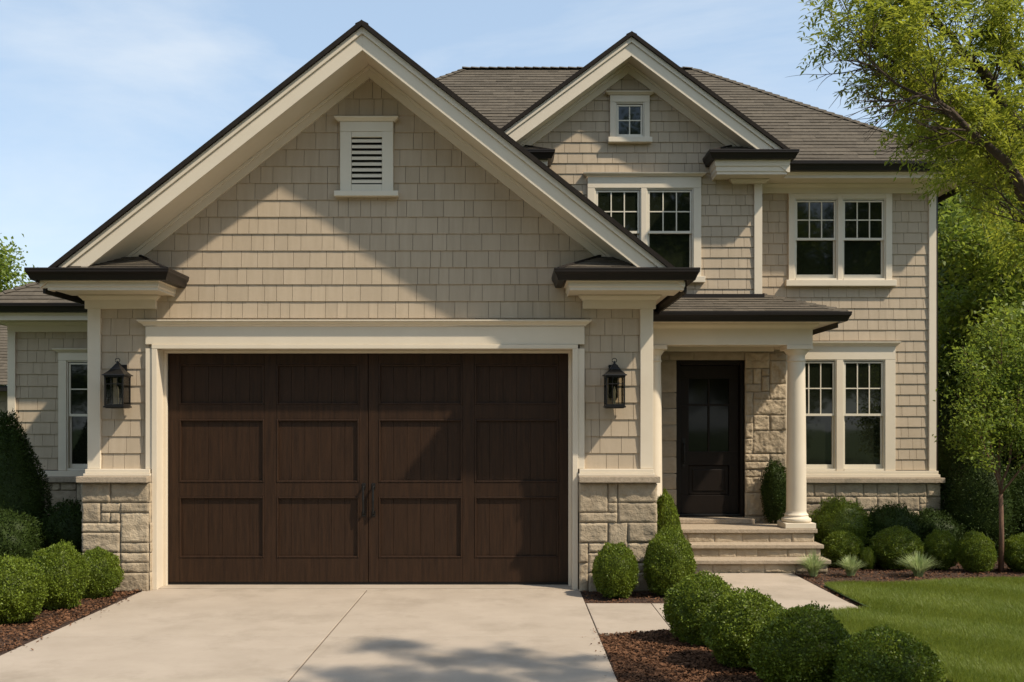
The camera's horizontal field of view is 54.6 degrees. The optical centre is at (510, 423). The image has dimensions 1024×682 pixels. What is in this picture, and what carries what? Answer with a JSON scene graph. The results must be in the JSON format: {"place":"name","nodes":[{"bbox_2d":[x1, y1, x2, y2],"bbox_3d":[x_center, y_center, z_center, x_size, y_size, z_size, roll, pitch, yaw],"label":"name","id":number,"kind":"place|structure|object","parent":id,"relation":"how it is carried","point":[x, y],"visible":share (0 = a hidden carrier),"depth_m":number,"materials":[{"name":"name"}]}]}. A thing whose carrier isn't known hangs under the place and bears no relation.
{"place":"outdoors","nodes":[
{"label":"outdoors","id":0,"kind":"place"},
{"bbox_2d":[0,589,138,655],"bbox_3d":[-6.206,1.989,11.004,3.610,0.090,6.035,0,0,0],"label":"bark mulch","id":1,"kind":"object","parent":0,"point":[67,618],"visible":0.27,"depth_m":10.06,"materials":[{"name":"brown wood"}]},
{"bbox_2d":[0,508,45,561],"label":"evergreen shrub","id":2,"kind":"object","parent":1,"relation":"on","point":[19,536],"visible":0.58,"depth_m":11.88,"materials":[{"name":"green plant"}]},
{"bbox_2d":[0,553,48,624],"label":"boxwood","id":3,"kind":"object","parent":1,"relation":"on","point":[23,588],"visible":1,"depth_m":9.86,"materials":[{"name":"green plant"}]},
{"bbox_2d":[0,409,53,526],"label":"arborvitae","id":4,"kind":"object","parent":1,"relation":"on","point":[23,485],"visible":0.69,"depth_m":12.67,"materials":[{"name":"green plant"}]},
{"bbox_2d":[37,497,82,554],"bbox_3d":[-5.612,1.488,12.711,0.920,1.126,0.945,0,0,24],"label":"evergreen shrub","id":5,"kind":"object","parent":1,"relation":"on","point":[63,520],"visible":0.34,"depth_m":12.43,"materials":[{"name":"green plant"}]},
{"bbox_2d":[30,539,90,610],"bbox_3d":[-4.897,1.665,10.731,0.694,0.817,0.670,0,0,36],"label":"boxwood","id":6,"kind":"object","parent":1,"relation":"on","point":[66,570],"visible":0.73,"depth_m":10.57,"materials":[{"name":"green plant"}]},
{"bbox_2d":[81,546,124,598],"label":"boxwood","id":7,"kind":"object","parent":1,"relation":"on","point":[106,578],"visible":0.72,"depth_m":11.32,"materials":[{"name":"green plant"}]},
{"bbox_2d":[0,589,617,681],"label":"driveway","id":8,"kind":"structure","parent":0,"point":[375,635],"depth_m":9.19,"materials":[{"name":"concrete"}]},
{"bbox_2d":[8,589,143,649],"bbox_3d":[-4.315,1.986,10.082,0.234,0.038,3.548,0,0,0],"label":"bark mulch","id":9,"kind":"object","parent":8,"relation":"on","point":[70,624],"visible":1,"depth_m":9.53,"materials":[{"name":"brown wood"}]},
{"bbox_2d":[288,592,365,681],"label":"driveway joint","id":10,"kind":"object","parent":8,"relation":"on","point":[325,638],"visible":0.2,"depth_m":9.20,"materials":[{"name":"grey concrete"}]},
{"bbox_2d":[591,628,618,680],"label":"bark mulch","id":11,"kind":"object","parent":8,"relation":"on","point":[604,654],"visible":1,"depth_m":8.61,"materials":[{"name":"brown wood"}]},
{"bbox_2d":[0,0,1023,289],"label":"sky","id":12,"kind":"structure","parent":0,"point":[100,100],"materials":[{"name":"blue"}]},
{"bbox_2d":[66,551,997,666],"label":"ground","id":13,"kind":"structure","parent":0,"point":[578,588],"depth_m":12.58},
{"bbox_2d":[0,325,6,425],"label":"house","id":14,"kind":"structure","parent":13,"relation":"on","point":[3,367],"depth_m":21.19,"materials":[{"name":"beige"}]},
{"bbox_2d":[0,233,34,385],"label":"tree","id":15,"kind":"object","parent":13,"relation":"on","point":[6,272],"visible":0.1,"depth_m":25.19,"materials":[{"name":"green plant"}]},
{"bbox_2d":[0,19,974,591],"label":"house","id":16,"kind":"structure","parent":13,"relation":"on","point":[344,305],"depth_m":12.24,"materials":[{"name":"beige wood"}]},
{"bbox_2d":[52,348,86,470],"bbox_3d":[-6.017,-0.200,14.174,0.994,1.740,0.172,0,0,0],"label":"window","id":17,"kind":"structure","parent":16,"relation":"in","point":[72,377],"depth_m":14.18,"materials":[{"name":"beige glass"}]},
{"bbox_2d":[102,358,132,408],"bbox_3d":[-4.680,-0.483,11.833,0.273,0.601,0.298,0,0,0],"label":"wall lantern","id":18,"kind":"object","parent":16,"relation":"attached to","point":[119,372],"depth_m":11.80,"materials":[{"name":"black metal"}]},
{"bbox_2d":[168,353,367,581],"bbox_3d":[-3.001,0.530,12.228,2.489,2.851,0.135,0,0,0],"label":"garage door","id":19,"kind":"structure","parent":16,"relation":"in","point":[268,452],"depth_m":12.26,"materials":[{"name":"brown wood"}]},
{"bbox_2d":[369,353,567,581],"bbox_3d":[-0.501,0.530,12.228,2.493,2.851,0.135,0,0,0],"label":"garage door","id":20,"kind":"structure","parent":16,"relation":"in","point":[468,452],"depth_m":12.26,"materials":[{"name":"brown wood"}]},
{"bbox_2d":[602,358,626,408],"bbox_3d":[1.243,-0.483,11.833,0.273,0.601,0.298,0,0,0],"label":"wall lantern","id":21,"kind":"object","parent":16,"relation":"attached to","point":[614,373],"depth_m":11.76,"materials":[{"name":"black metal"}]},
{"bbox_2d":[605,91,654,144],"bbox_3d":[1.732,-4.433,14.374,0.704,0.735,0.172,0,0,0],"label":"window","id":22,"kind":"structure","parent":16,"relation":"in","point":[629,110],"depth_m":14.35,"materials":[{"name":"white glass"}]},
{"bbox_2d":[583,172,705,282],"bbox_3d":[1.942,-2.833,14.374,1.774,1.585,0.172,0,0,0],"label":"window","id":23,"kind":"structure","parent":16,"relation":"in","point":[664,213],"depth_m":14.39,"materials":[{"name":"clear glass"}]},
{"bbox_2d":[680,366,738,512],"bbox_3d":[3.007,0.240,14.990,0.895,2.230,0.111,0,0,0],"label":"front door","id":24,"kind":"structure","parent":16,"relation":"in","point":[709,395],"depth_m":15.00,"materials":[{"name":"brown wood"}]},
{"bbox_2d":[759,457,785,523],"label":"evergreen shrub","id":25,"kind":"object","parent":16,"relation":"on","point":[773,492],"visible":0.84,"depth_m":14.50,"materials":[{"name":"green plant"}]},
{"bbox_2d":[785,193,896,286],"bbox_3d":[4.980,-2.772,14.980,1.660,1.403,0.160,0,0,0],"label":"window","id":26,"kind":"structure","parent":16,"relation":"in","point":[835,239],"depth_m":15.00,"materials":[{"name":"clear glass"}]},
{"bbox_2d":[786,341,900,470],"bbox_3d":[4.972,-0.262,14.974,1.804,1.945,0.172,0,0,0],"label":"window","id":27,"kind":"structure","parent":16,"relation":"in","point":[851,406],"depth_m":15.00,"materials":[{"name":"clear glass"}]},
{"bbox_2d":[864,107,1011,398],"bbox_3d":[10.306,-3.271,25.707,9.052,10.562,9.086,0,0,-21],"label":"tree","id":28,"kind":"object","parent":13,"relation":"on","point":[945,375],"visible":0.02,"depth_m":24.64,"materials":[{"name":"green plant"}]},
{"bbox_2d":[874,58,1023,393],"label":"tree","id":29,"kind":"object","parent":13,"relation":"on","point":[940,253],"visible":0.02,"depth_m":21.87,"materials":[{"name":"green plant"}]},
{"bbox_2d":[938,160,1023,402],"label":"tree","id":30,"kind":"object","parent":13,"relation":"on","point":[966,306],"visible":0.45,"depth_m":17.74,"materials":[{"name":"green plant"}]},
{"bbox_2d":[938,385,1023,506],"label":"evergreen shrub","id":31,"kind":"object","parent":13,"relation":"on","point":[945,460],"visible":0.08,"depth_m":17.33,"materials":[{"name":"green plant"}]},
{"bbox_2d":[946,339,1023,478],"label":"tree","id":32,"kind":"object","parent":13,"relation":"on","point":[1014,453],"visible":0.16,"depth_m":16.64,"materials":[{"name":"green plant"}]},
{"bbox_2d":[586,573,857,636],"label":"walkway","id":33,"kind":"structure","parent":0,"point":[787,590],"depth_m":11.02,"materials":[{"name":"concrete"}]},
{"bbox_2d":[580,557,1023,681],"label":"mulch bed","id":34,"kind":"object","parent":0,"point":[837,578],"visible":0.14,"depth_m":12.10,"materials":[{"name":"brown wood"}]},
{"bbox_2d":[591,540,638,598],"bbox_3d":[1.214,1.711,11.500,0.582,0.713,0.593,0,0,-16],"label":"boxwood","id":35,"kind":"object","parent":34,"relation":"on","point":[615,571],"visible":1,"depth_m":11.34,"materials":[{"name":"green plant"}]},
{"bbox_2d":[656,487,680,532],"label":"boxwood","id":36,"kind":"object","parent":34,"relation":"on","point":[667,514],"visible":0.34,"depth_m":12.63,"materials":[{"name":"green plant"}]},
{"bbox_2d":[642,525,696,596],"bbox_3d":[1.848,1.635,11.554,0.652,0.887,0.636,0,0,-5],"label":"boxwood","id":37,"kind":"object","parent":34,"relation":"on","point":[668,560],"visible":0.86,"depth_m":11.37,"materials":[{"name":"green plant"}]},
{"bbox_2d":[659,570,733,645],"bbox_3d":[1.780,1.702,9.102,0.758,0.731,0.784,0,0,-44],"label":"boxwood","id":38,"kind":"object","parent":34,"relation":"on","point":[689,599],"visible":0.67,"depth_m":8.93,"materials":[{"name":"green plant"}]},
{"bbox_2d":[696,586,784,668],"bbox_3d":[1.960,1.711,8.213,0.790,0.713,0.749,0,0,-16],"label":"boxwood","id":39,"kind":"object","parent":34,"relation":"on","point":[730,624],"visible":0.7,"depth_m":8.04,"materials":[{"name":"green plant"}]},
{"bbox_2d":[599,629,947,681],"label":"bark mulch","id":40,"kind":"object","parent":34,"relation":"on","point":[728,676],"visible":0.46,"depth_m":8.35,"materials":[{"name":"brown wood"}]},
{"bbox_2d":[748,600,851,681],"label":"boxwood","id":41,"kind":"object","parent":34,"relation":"on","point":[795,644],"visible":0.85,"depth_m":7.21,"materials":[{"name":"green plant"}]},
{"bbox_2d":[796,549,830,576],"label":"ornamental grass","id":42,"kind":"object","parent":34,"relation":"on","point":[811,564],"depth_m":12.97,"materials":[{"name":"green plant"}]},
{"bbox_2d":[809,495,872,556],"bbox_3d":[4.826,1.535,14.465,0.976,1.031,0.957,0,0,0],"label":"evergreen shrub","id":43,"kind":"object","parent":34,"relation":"on","point":[834,513],"visible":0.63,"depth_m":14.20,"materials":[{"name":"green plant"}]},
{"bbox_2d":[820,529,863,567],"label":"boxwood","id":44,"kind":"object","parent":34,"relation":"on","point":[839,545],"visible":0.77,"depth_m":13.78,"materials":[{"name":"green plant"}]},
{"bbox_2d":[836,554,866,575],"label":"ornamental grass","id":45,"kind":"object","parent":34,"relation":"on","point":[850,565],"depth_m":13.00,"materials":[{"name":"green plant"}]},
{"bbox_2d":[858,546,875,569],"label":"boxwood","id":46,"kind":"object","parent":34,"relation":"on","point":[867,555],"visible":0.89,"depth_m":13.64,"materials":[{"name":"green plant"}]},
{"bbox_2d":[832,623,946,681],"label":"boxwood","id":47,"kind":"object","parent":34,"relation":"on","point":[886,653],"visible":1,"depth_m":6.69,"materials":[{"name":"green plant"}]},
{"bbox_2d":[868,525,924,569],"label":"boxwood","id":48,"kind":"object","parent":34,"relation":"on","point":[889,546],"visible":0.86,"depth_m":13.59,"materials":[{"name":"green plant"}]},
{"bbox_2d":[865,501,927,546],"bbox_3d":[5.536,1.583,14.424,1.044,0.935,1.042,0,0,40],"label":"evergreen shrub","id":49,"kind":"object","parent":34,"relation":"on","point":[885,516],"visible":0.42,"depth_m":14.19,"materials":[{"name":"green plant"}]},
{"bbox_2d":[897,551,938,576],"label":"ornamental grass","id":50,"kind":"object","parent":34,"relation":"on","point":[917,567],"depth_m":12.90,"materials":[{"name":"green plant"}]},
{"bbox_2d":[914,507,965,557],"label":"evergreen shrub","id":51,"kind":"object","parent":34,"relation":"on","point":[936,520],"visible":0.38,"depth_m":14.23,"materials":[{"name":"green plant"}]},
{"bbox_2d":[922,529,958,570],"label":"boxwood","id":52,"kind":"object","parent":34,"relation":"on","point":[940,545],"visible":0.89,"depth_m":13.61,"materials":[{"name":"green plant"}]},
{"bbox_2d":[955,530,997,572],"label":"boxwood","id":53,"kind":"object","parent":34,"relation":"on","point":[976,551],"visible":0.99,"depth_m":13.30,"materials":[{"name":"green plant"}]},
{"bbox_2d":[932,300,1023,571],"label":"young tree","id":54,"kind":"object","parent":34,"relation":"on","point":[998,417],"visible":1,"depth_m":13.37,"materials":[{"name":"green plant"}]},
{"bbox_2d":[939,437,1023,557],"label":"arborvitae","id":55,"kind":"object","parent":34,"relation":"on","point":[970,498],"visible":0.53,"depth_m":14.46,"materials":[{"name":"green plant"}]},
{"bbox_2d":[1004,532,1023,572],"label":"boxwood","id":56,"kind":"object","parent":34,"relation":"on","point":[1013,552],"visible":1,"depth_m":13.36,"materials":[{"name":"green plant"}]},
{"bbox_2d":[1009,468,1023,536],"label":"evergreen shrub","id":57,"kind":"object","parent":34,"relation":"on","point":[1018,481],"visible":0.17,"depth_m":14.64,"materials":[{"name":"green plant"}]},
{"bbox_2d":[820,575,1023,681],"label":"lawn","id":58,"kind":"structure","parent":0,"point":[882,604],"depth_m":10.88,"materials":[{"name":"green plant"}]},
{"bbox_2d":[789,0,1023,282],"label":"feathery tree","id":59,"kind":"object","parent":58,"relation":"on","point":[994,169],"visible":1,"depth_m":5.60,"materials":[{"name":"green plant"}]}
]}

